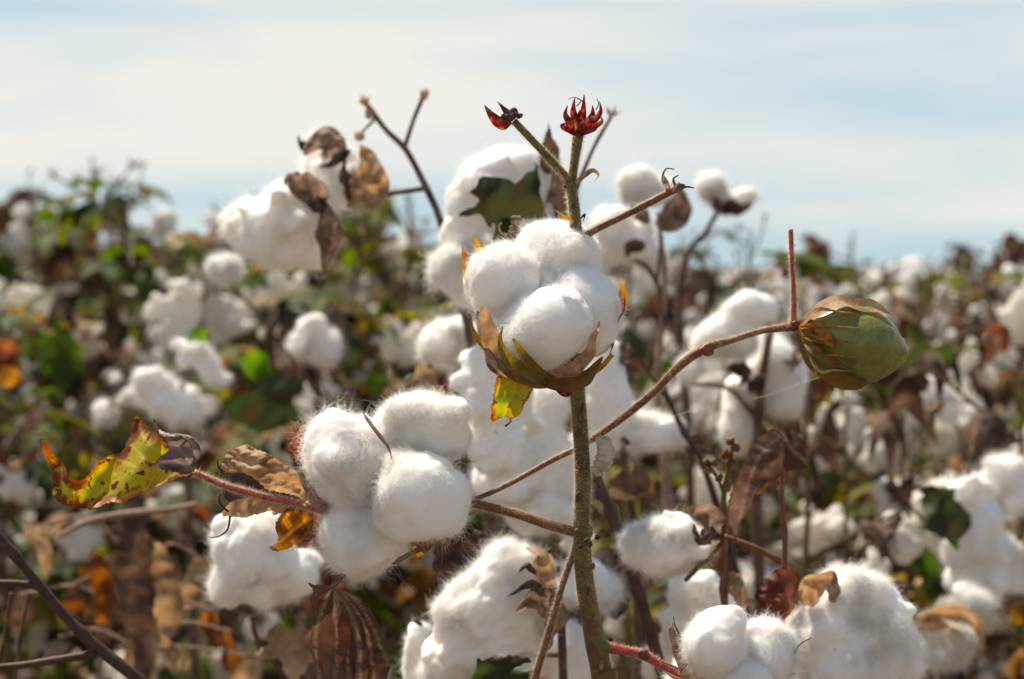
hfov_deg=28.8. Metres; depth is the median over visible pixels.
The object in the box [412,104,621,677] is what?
cotton plant
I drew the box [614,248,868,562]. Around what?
cotton plant
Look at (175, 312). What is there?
cotton plant
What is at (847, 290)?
cotton plant
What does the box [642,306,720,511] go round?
cotton plant
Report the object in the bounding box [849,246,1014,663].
cotton plant
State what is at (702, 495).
cotton plant
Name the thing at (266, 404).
cotton plant
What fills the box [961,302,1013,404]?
cotton plant
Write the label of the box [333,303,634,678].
cotton plant
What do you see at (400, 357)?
cotton plant
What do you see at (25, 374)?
cotton plant
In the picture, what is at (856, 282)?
cotton plant
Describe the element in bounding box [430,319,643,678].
cotton plant
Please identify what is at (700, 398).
cotton plant
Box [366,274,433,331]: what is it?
cotton plant
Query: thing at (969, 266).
cotton plant
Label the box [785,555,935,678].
cotton plant
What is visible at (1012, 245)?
cotton plant
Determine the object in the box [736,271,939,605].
cotton plant
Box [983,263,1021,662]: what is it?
cotton plant
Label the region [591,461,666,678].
cotton plant
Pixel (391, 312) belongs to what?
cotton plant
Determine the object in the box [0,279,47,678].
cotton plant
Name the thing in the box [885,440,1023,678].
cotton plant
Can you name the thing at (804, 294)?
cotton plant
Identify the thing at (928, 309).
cotton plant
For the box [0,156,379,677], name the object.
cotton plant
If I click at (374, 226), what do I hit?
cotton plant
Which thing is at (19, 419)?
cotton plant
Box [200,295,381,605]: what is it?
cotton plant
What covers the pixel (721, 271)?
cotton plant
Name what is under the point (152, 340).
cotton plant
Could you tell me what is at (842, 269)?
cotton plant
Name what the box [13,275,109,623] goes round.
cotton plant
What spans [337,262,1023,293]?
distant cotton field
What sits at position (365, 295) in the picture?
cotton plant
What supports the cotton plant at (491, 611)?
on the ground
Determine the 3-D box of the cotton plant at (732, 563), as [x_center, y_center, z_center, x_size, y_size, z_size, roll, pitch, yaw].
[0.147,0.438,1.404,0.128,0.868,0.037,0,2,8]
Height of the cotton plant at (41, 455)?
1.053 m
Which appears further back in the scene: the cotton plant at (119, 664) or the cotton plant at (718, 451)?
the cotton plant at (718, 451)
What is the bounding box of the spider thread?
[631,377,818,432]
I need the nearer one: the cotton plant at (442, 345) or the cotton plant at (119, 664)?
the cotton plant at (119, 664)
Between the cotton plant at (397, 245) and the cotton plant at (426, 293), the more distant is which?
the cotton plant at (426, 293)
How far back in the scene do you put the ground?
5.04 m
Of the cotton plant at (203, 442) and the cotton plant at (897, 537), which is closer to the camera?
the cotton plant at (897, 537)
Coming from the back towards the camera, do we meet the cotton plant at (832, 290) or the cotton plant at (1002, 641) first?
the cotton plant at (832, 290)
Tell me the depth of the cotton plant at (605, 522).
3.80 m
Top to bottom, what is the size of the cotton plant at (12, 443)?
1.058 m
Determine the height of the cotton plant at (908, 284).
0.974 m
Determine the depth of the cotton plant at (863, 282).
4.34 m
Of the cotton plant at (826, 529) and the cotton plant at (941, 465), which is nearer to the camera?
the cotton plant at (826, 529)
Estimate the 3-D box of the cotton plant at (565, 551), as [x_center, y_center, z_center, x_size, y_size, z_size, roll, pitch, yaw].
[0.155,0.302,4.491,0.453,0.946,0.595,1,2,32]
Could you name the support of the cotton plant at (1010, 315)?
on the ground
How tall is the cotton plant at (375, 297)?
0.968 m
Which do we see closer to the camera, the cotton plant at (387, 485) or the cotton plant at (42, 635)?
the cotton plant at (387, 485)
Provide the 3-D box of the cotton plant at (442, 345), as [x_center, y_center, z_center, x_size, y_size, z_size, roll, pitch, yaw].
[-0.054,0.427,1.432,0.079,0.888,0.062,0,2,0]
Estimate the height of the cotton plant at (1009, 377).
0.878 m
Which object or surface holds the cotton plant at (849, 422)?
on the ground
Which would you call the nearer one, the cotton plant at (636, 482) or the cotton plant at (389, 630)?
the cotton plant at (636, 482)
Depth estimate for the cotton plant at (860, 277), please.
6.92 m
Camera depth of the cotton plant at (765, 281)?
5.60 m
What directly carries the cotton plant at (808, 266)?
on the ground
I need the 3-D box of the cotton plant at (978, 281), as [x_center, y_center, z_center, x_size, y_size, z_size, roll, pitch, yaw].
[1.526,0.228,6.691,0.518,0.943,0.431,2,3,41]
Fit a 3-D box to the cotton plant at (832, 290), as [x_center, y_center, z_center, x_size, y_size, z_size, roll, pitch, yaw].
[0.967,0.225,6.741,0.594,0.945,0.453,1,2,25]
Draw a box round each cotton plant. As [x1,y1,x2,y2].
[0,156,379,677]
[0,162,295,678]
[0,168,124,678]
[0,172,223,676]
[0,198,120,598]
[0,200,438,644]
[0,267,37,461]
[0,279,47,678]
[0,301,194,678]
[0,326,270,678]
[0,368,33,537]
[0,498,105,645]
[0,502,260,678]
[0,531,145,678]
[2,361,37,421]
[3,188,227,672]
[3,273,92,631]
[5,231,218,524]
[6,353,54,575]
[11,247,123,615]
[11,271,145,595]
[12,266,55,460]
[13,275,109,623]
[36,245,222,605]
[39,95,908,678]
[55,231,253,566]
[64,193,386,629]
[81,250,236,641]
[104,277,434,678]
[142,252,218,574]
[155,210,390,678]
[172,210,433,678]
[176,257,259,620]
[197,256,290,447]
[197,276,290,612]
[198,423,344,678]
[200,249,346,678]
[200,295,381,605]
[208,88,497,531]
[216,270,255,468]
[222,225,422,422]
[230,264,257,295]
[248,186,608,651]
[267,273,385,438]
[278,275,411,647]
[293,271,461,646]
[330,207,503,582]
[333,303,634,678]
[337,224,471,635]
[355,233,685,678]
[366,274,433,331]
[366,289,413,370]
[379,360,607,599]
[381,308,478,599]
[394,525,631,678]
[395,239,723,678]
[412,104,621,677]
[412,289,461,470]
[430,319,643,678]
[471,269,685,669]
[545,389,643,561]
[547,317,695,561]
[562,267,644,678]
[562,337,781,678]
[568,224,740,625]
[583,153,691,578]
[591,213,919,663]
[591,221,780,547]
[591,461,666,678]
[593,247,817,568]
[599,292,728,518]
[607,425,810,678]
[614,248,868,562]
[614,280,675,511]
[618,279,814,617]
[625,295,674,519]
[629,388,975,640]
[630,405,862,633]
[632,349,751,621]
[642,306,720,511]
[642,346,928,618]
[670,297,818,477]
[674,164,760,522]
[697,229,1016,573]
[699,279,865,505]
[703,254,870,574]
[706,265,733,455]
[708,278,822,455]
[727,257,1023,678]
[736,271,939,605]
[759,270,845,307]
[762,302,1012,678]
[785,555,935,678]
[787,376,1018,678]
[790,361,1019,675]
[791,274,930,574]
[800,258,923,571]
[808,258,1013,667]
[810,278,914,571]
[824,285,835,295]
[828,241,1023,678]
[835,263,891,297]
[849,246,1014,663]
[855,256,926,280]
[861,240,1023,655]
[863,263,987,512]
[870,334,1023,678]
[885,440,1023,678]
[895,269,946,465]
[912,343,943,471]
[913,280,1012,656]
[920,282,1015,657]
[922,372,984,464]
[923,229,1023,651]
[931,241,1023,662]
[934,340,1021,662]
[952,277,982,463]
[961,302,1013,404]
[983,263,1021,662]
[986,639,1014,643]
[990,250,1023,355]
[1000,646,1023,678]
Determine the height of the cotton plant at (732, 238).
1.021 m
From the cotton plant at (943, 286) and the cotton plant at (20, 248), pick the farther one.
the cotton plant at (943, 286)
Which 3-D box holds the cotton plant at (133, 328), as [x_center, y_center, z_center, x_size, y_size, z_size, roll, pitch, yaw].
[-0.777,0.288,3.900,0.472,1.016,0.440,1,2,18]
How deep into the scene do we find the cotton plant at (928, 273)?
5.61 m
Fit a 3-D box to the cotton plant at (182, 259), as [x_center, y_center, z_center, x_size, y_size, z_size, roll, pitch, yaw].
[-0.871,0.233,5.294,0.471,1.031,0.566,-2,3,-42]
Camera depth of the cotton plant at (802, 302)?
3.86 m
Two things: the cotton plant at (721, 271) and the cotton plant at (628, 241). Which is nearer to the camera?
the cotton plant at (628, 241)
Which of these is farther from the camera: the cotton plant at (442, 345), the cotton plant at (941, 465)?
the cotton plant at (941, 465)
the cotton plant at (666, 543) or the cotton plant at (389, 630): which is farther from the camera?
the cotton plant at (389, 630)
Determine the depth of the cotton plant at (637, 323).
4.20 m
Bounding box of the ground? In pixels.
[0,495,1006,678]
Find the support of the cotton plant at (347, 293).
on the ground
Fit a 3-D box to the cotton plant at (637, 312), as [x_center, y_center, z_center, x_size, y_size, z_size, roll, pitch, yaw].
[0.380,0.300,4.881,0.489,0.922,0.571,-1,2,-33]
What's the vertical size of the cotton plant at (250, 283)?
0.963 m
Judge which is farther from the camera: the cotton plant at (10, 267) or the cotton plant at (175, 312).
the cotton plant at (10, 267)
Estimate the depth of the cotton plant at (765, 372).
1.61 m
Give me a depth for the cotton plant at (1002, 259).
4.81 m
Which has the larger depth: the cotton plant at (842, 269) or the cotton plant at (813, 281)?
the cotton plant at (813, 281)
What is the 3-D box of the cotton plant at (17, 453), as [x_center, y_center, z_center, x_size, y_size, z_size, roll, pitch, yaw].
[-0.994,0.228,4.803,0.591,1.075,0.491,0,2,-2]
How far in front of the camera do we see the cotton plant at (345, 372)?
2.65 m
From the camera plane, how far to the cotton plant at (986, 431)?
1.84 m
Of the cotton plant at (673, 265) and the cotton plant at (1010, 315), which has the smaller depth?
the cotton plant at (1010, 315)
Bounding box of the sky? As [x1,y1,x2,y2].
[0,0,1023,268]
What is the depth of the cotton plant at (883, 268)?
7.31 m
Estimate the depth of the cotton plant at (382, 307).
3.12 m
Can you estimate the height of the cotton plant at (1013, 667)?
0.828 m
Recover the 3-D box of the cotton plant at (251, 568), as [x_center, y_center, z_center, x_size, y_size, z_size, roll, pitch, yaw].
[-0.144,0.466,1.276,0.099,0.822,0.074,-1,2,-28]
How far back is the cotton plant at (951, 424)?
2.27 m
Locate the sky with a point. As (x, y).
(898, 125)
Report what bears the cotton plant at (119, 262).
on the ground
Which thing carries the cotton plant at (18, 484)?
on the ground
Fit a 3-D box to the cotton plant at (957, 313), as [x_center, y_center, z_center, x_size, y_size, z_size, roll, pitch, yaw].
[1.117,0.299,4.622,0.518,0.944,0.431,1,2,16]
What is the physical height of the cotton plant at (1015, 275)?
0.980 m
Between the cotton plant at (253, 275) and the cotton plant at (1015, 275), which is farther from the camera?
the cotton plant at (253, 275)
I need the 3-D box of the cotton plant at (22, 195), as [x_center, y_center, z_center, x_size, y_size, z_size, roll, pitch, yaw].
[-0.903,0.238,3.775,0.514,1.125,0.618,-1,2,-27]
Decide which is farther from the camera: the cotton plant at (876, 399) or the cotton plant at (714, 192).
the cotton plant at (876, 399)
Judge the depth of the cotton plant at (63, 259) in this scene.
3.40 m
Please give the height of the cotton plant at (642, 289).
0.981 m
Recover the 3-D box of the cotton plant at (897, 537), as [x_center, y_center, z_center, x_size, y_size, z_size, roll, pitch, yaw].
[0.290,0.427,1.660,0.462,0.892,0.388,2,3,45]
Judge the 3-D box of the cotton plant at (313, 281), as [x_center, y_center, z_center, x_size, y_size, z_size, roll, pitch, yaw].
[-0.445,0.276,3.487,0.488,1.069,0.587,1,2,30]
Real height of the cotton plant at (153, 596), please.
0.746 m
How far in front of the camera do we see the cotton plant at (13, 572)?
3.76 m
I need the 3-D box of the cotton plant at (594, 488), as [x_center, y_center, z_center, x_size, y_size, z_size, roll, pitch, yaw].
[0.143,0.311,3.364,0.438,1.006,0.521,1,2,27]
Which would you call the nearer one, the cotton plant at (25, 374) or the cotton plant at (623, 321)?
the cotton plant at (25, 374)
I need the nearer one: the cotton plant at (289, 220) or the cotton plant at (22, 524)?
the cotton plant at (289, 220)
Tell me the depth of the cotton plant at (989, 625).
2.28 m
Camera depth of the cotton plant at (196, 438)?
4.55 m
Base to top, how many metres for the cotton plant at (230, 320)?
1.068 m
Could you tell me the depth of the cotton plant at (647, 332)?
3.52 m
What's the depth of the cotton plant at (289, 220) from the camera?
1.32 m
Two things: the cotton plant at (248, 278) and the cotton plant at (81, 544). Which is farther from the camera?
the cotton plant at (248, 278)
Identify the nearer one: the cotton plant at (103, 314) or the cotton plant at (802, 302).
the cotton plant at (802, 302)
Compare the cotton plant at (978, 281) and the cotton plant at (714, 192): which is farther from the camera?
the cotton plant at (978, 281)
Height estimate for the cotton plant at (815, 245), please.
1.004 m
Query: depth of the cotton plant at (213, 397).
5.15 m
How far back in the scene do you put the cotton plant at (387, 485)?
0.94 m
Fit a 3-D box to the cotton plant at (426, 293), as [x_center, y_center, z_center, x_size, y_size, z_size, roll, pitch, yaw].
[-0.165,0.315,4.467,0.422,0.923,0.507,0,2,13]
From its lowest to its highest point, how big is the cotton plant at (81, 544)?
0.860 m
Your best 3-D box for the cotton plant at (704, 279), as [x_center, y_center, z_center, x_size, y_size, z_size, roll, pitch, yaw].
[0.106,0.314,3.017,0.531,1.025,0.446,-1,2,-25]
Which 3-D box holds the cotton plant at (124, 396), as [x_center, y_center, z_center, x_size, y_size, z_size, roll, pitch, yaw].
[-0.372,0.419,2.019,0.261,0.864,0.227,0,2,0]
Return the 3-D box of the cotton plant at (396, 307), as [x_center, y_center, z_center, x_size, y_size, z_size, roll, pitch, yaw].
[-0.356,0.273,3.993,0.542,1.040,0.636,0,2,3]
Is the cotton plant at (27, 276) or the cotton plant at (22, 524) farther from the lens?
the cotton plant at (27, 276)
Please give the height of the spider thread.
0.027 m

